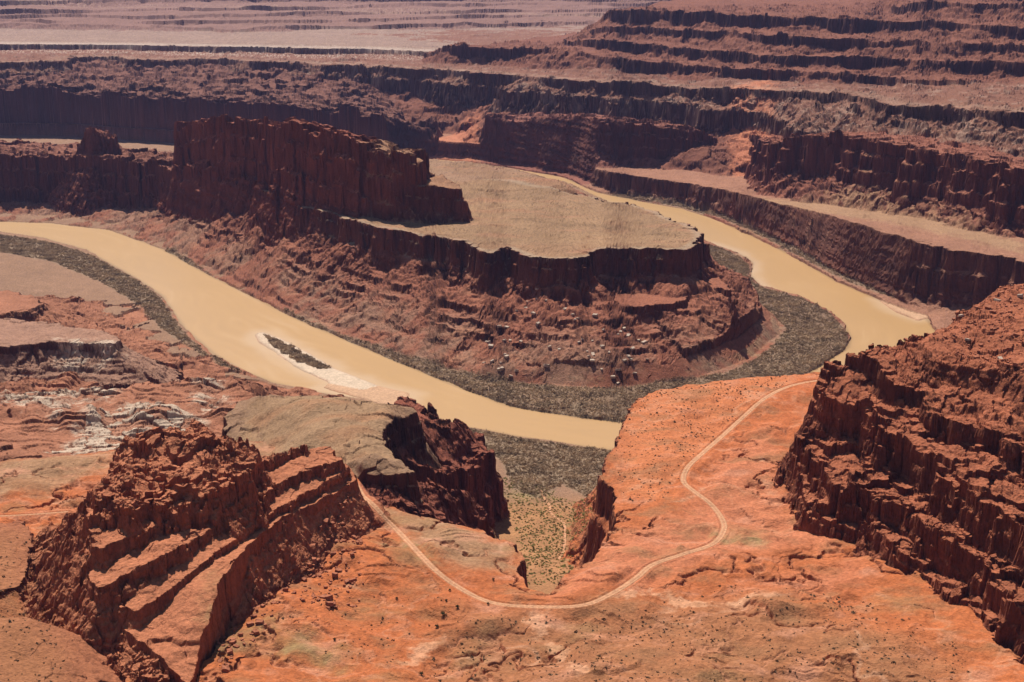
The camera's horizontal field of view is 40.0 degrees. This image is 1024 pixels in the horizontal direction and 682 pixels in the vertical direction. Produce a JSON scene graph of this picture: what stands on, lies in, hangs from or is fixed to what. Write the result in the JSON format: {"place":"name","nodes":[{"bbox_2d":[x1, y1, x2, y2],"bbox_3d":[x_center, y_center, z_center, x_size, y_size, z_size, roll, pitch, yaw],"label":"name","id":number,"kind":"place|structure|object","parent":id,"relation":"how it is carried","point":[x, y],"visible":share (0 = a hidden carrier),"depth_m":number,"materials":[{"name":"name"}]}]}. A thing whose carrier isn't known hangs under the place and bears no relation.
{"place":"outdoors","nodes":[
{"label":"outdoors","id":0,"kind":"place"},
{"bbox_2d":[0,511,67,516],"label":"cart track","id":1,"kind":"structure","parent":0,"point":[33,514],"depth_m":1185.99,"materials":[{"name":"soil"}]},
{"bbox_2d":[0,290,375,460],"bbox_3d":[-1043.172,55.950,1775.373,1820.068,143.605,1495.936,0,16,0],"label":"bank terrain","id":2,"kind":"structure","parent":0,"point":[69,413],"depth_m":1592.22,"materials":[{"name":"stone"}]},
{"bbox_2d":[0,318,180,388],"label":"rock ledge","id":3,"kind":"object","parent":2,"relation":"on","point":[43,349],"visible":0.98,"depth_m":1882.04,"materials":[{"name":"stone"}]},
{"bbox_2d":[0,56,444,158],"bbox_3d":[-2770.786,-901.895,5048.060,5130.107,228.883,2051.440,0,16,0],"label":"cliff","id":4,"kind":"structure","parent":0,"point":[210,80],"depth_m":4603.48,"materials":[{"name":"brown stone"}]},
{"bbox_2d":[0,24,584,55],"bbox_3d":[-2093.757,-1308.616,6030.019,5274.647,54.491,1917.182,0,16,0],"label":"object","id":5,"kind":"structure","parent":0,"point":[371,38],"depth_m":5826.57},
{"bbox_2d":[0,0,670,31],"bbox_3d":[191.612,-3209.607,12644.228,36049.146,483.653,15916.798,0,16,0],"label":"hills","id":6,"kind":"structure","parent":0,"point":[238,15],"depth_m":7152.85,"materials":[{"name":"brown stone"}]},
{"bbox_2d":[223,394,496,538],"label":"hill","id":7,"kind":"structure","parent":0,"point":[367,441],"depth_m":1360.88,"materials":[{"name":"beige stone"}]},
{"bbox_2d":[0,123,784,594],"bbox_3d":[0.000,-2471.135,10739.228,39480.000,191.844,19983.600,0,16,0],"label":"ground","id":8,"kind":"structure","parent":0,"point":[30,275],"depth_m":2505.96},
{"bbox_2d":[46,126,119,216],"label":"rock tower","id":9,"kind":"structure","parent":8,"relation":"on","point":[80,190],"depth_m":3277.46,"materials":[{"name":"brown stone"}]},
{"bbox_2d":[0,233,244,371],"bbox_3d":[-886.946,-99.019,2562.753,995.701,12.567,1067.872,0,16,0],"label":"brush thicket","id":10,"kind":"object","parent":8,"relation":"on","point":[98,273],"visible":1,"depth_m":2682.43,"materials":[{"name":"plant"}]},
{"bbox_2d":[0,150,848,423],"bbox_3d":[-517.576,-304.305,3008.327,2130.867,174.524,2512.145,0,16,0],"label":"mesa","id":11,"kind":"structure","parent":8,"relation":"on","point":[679,299],"depth_m":2252.18,"materials":[{"name":"brown stone"}]},
{"bbox_2d":[0,138,173,207],"bbox_3d":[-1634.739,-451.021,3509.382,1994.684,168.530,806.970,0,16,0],"label":"rock wall","id":12,"kind":"structure","parent":11,"relation":"on","point":[28,167],"depth_m":3314.25,"materials":[{"name":"brown stone"}]},
{"bbox_2d":[159,114,471,241],"bbox_3d":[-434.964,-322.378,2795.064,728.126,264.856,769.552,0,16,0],"label":"butte","id":13,"kind":"object","parent":11,"relation":"on","point":[224,164],"visible":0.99,"depth_m":2648.69,"materials":[{"name":"brown stone"}]},
{"bbox_2d":[165,243,848,420],"bbox_3d":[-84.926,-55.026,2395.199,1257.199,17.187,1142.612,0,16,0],"label":"brush thicket","id":14,"kind":"object","parent":8,"relation":"on","point":[769,296],"visible":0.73,"depth_m":2088.80,"materials":[{"name":"green plant"}]},
{"bbox_2d":[470,428,610,497],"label":"brush thicket","id":15,"kind":"object","parent":8,"relation":"on","point":[531,469],"visible":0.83,"depth_m":1686.42,"materials":[{"name":"green plant"}]},
{"bbox_2d":[503,477,596,584],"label":"valley scrub","id":16,"kind":"object","parent":8,"relation":"on","point":[549,542],"visible":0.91,"depth_m":1460.84,"materials":[{"name":"green plant"}]},
{"bbox_2d":[540,490,565,559],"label":"trail","id":17,"kind":"object","parent":16,"relation":"on","point":[564,525],"visible":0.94,"depth_m":1475.20,"materials":[{"name":"beige soil"}]},
{"bbox_2d":[612,191,926,303],"bbox_3d":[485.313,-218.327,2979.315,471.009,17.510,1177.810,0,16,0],"label":"brush thicket","id":18,"kind":"object","parent":8,"relation":"on","point":[741,225],"visible":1,"depth_m":3051.10,"materials":[{"name":"green plant"}]},
{"bbox_2d":[773,284,1023,663],"bbox_3d":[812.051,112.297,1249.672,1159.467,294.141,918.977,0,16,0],"label":"rock outcrop","id":19,"kind":"object","parent":8,"relation":"on","point":[905,457],"visible":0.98,"depth_m":1143.85,"materials":[{"name":"brown stone"}]},
{"bbox_2d":[921,284,1023,382],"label":"rubble","id":20,"kind":"object","parent":19,"relation":"on","point":[1020,341],"visible":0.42,"depth_m":1262.77,"materials":[{"name":"brown stone"}]},
{"bbox_2d":[0,160,934,449],"bbox_3d":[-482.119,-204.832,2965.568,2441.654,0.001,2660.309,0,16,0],"label":"river","id":21,"kind":"structure","parent":0,"point":[218,318],"depth_m":2342.12,"materials":[{"name":"liquid"}]},
{"bbox_2d":[255,332,377,389],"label":"sandbar","id":22,"kind":"structure","parent":21,"relation":"in","point":[333,376],"depth_m":2062.38,"materials":[{"name":"beige sand"}]},
{"bbox_2d":[264,333,330,368],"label":"brush thicket","id":23,"kind":"object","parent":22,"relation":"on","point":[297,357],"visible":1,"depth_m":2153.86,"materials":[{"name":"plant"}]},
{"bbox_2d":[0,372,1023,681],"bbox_3d":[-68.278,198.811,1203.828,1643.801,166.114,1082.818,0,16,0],"label":"desert ground","id":24,"kind":"structure","parent":0,"point":[764,550],"depth_m":1033.62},
{"bbox_2d":[0,521,126,681],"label":"ground","id":25,"kind":"structure","parent":24,"relation":"on","point":[85,661],"depth_m":920.99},
{"bbox_2d":[20,419,388,681],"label":"rock outcrop","id":26,"kind":"object","parent":24,"relation":"on","point":[160,554],"visible":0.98,"depth_m":1017.75,"materials":[{"name":"brown stone"}]},
{"bbox_2d":[323,517,328,524],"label":"boulder","id":27,"kind":"object","parent":26,"relation":"on","point":[325,521],"visible":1,"depth_m":1110.06,"materials":[{"name":"brown stone"}]},
{"bbox_2d":[221,664,229,672],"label":"boulder","id":28,"kind":"object","parent":24,"relation":"on","point":[225,668],"visible":1,"depth_m":918.83,"materials":[{"name":"brown stone"}]},
{"bbox_2d":[226,647,232,654],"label":"boulder","id":29,"kind":"object","parent":24,"relation":"on","point":[229,650],"visible":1,"depth_m":935.69,"materials":[{"name":"brown stone"}]},
{"bbox_2d":[246,621,254,626],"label":"boulder","id":30,"kind":"object","parent":24,"relation":"on","point":[249,624],"visible":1,"depth_m":977.74,"materials":[{"name":"brown stone"}]},
{"bbox_2d":[253,630,259,635],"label":"boulder","id":31,"kind":"object","parent":24,"relation":"on","point":[256,632],"visible":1,"depth_m":963.73,"materials":[{"name":"brown stone"}]},
{"bbox_2d":[255,619,263,624],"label":"boulder","id":32,"kind":"object","parent":24,"relation":"on","point":[259,621],"visible":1,"depth_m":977.32,"materials":[{"name":"brown stone"}]},
{"bbox_2d":[214,481,365,665],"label":"rubble","id":33,"kind":"object","parent":24,"relation":"on","point":[294,592],"visible":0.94,"depth_m":1030.49,"materials":[{"name":"brown stone"}]},
{"bbox_2d":[312,557,316,563],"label":"boulder","id":34,"kind":"object","parent":24,"relation":"on","point":[314,559],"visible":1,"depth_m":1077.52,"materials":[{"name":"brown stone"}]},
{"bbox_2d":[325,595,332,600],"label":"boulder","id":35,"kind":"object","parent":24,"relation":"on","point":[329,597],"visible":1,"depth_m":1017.62,"materials":[{"name":"brown stone"}]},
{"bbox_2d":[325,601,333,606],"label":"boulder","id":36,"kind":"object","parent":24,"relation":"on","point":[329,603],"visible":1,"depth_m":1011.33,"materials":[{"name":"brown stone"}]},
{"bbox_2d":[332,572,337,577],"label":"boulder","id":37,"kind":"object","parent":24,"relation":"on","point":[334,574],"visible":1,"depth_m":1057.15,"materials":[{"name":"brown stone"}]},
{"bbox_2d":[349,578,356,582],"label":"boulder","id":38,"kind":"object","parent":24,"relation":"on","point":[352,580],"visible":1,"depth_m":1050.36,"materials":[{"name":"brown stone"}]},
{"bbox_2d":[362,396,508,537],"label":"rock outcrop","id":39,"kind":"object","parent":24,"relation":"on","point":[457,447],"visible":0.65,"depth_m":1428.67,"materials":[{"name":"brown stone"}]},
{"bbox_2d":[0,376,962,681],"bbox_3d":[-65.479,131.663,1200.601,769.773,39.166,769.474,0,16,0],"label":"desert scrub","id":40,"kind":"object","parent":24,"relation":"on","point":[664,602],"visible":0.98,"depth_m":994.18,"materials":[{"name":"green plant"}]},
{"bbox_2d":[0,26,1023,156],"bbox_3d":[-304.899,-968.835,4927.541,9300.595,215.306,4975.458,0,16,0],"label":"cliff","id":41,"kind":"structure","parent":0,"point":[985,113],"depth_m":4056.25,"materials":[{"name":"brown stone"}]},
{"bbox_2d":[0,84,1023,421],"bbox_3d":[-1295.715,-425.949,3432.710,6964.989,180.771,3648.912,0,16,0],"label":"cliff","id":42,"kind":"structure","parent":0,"point":[934,272],"depth_m":2824.14,"materials":[{"name":"brown stone"}]},
{"bbox_2d":[358,380,816,608],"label":"dirt road","id":43,"kind":"structure","parent":0,"point":[427,562],"depth_m":1117.45,"materials":[{"name":"beige soil"}]},
{"bbox_2d":[479,104,718,185],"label":"cliff","id":44,"kind":"structure","parent":0,"point":[579,147],"depth_m":3824.18,"materials":[{"name":"brown stone"}]},
{"bbox_2d":[391,0,1023,202],"bbox_3d":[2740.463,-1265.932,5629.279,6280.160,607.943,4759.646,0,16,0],"label":"mesa","id":45,"kind":"structure","parent":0,"point":[852,41],"depth_m":4341.58,"materials":[{"name":"brown stone"}]},
{"bbox_2d":[706,121,1023,246],"bbox_3d":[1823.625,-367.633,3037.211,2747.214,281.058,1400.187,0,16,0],"label":"cliff","id":46,"kind":"structure","parent":0,"point":[952,183],"depth_m":2861.46,"materials":[{"name":"brown stone"}]}
]}

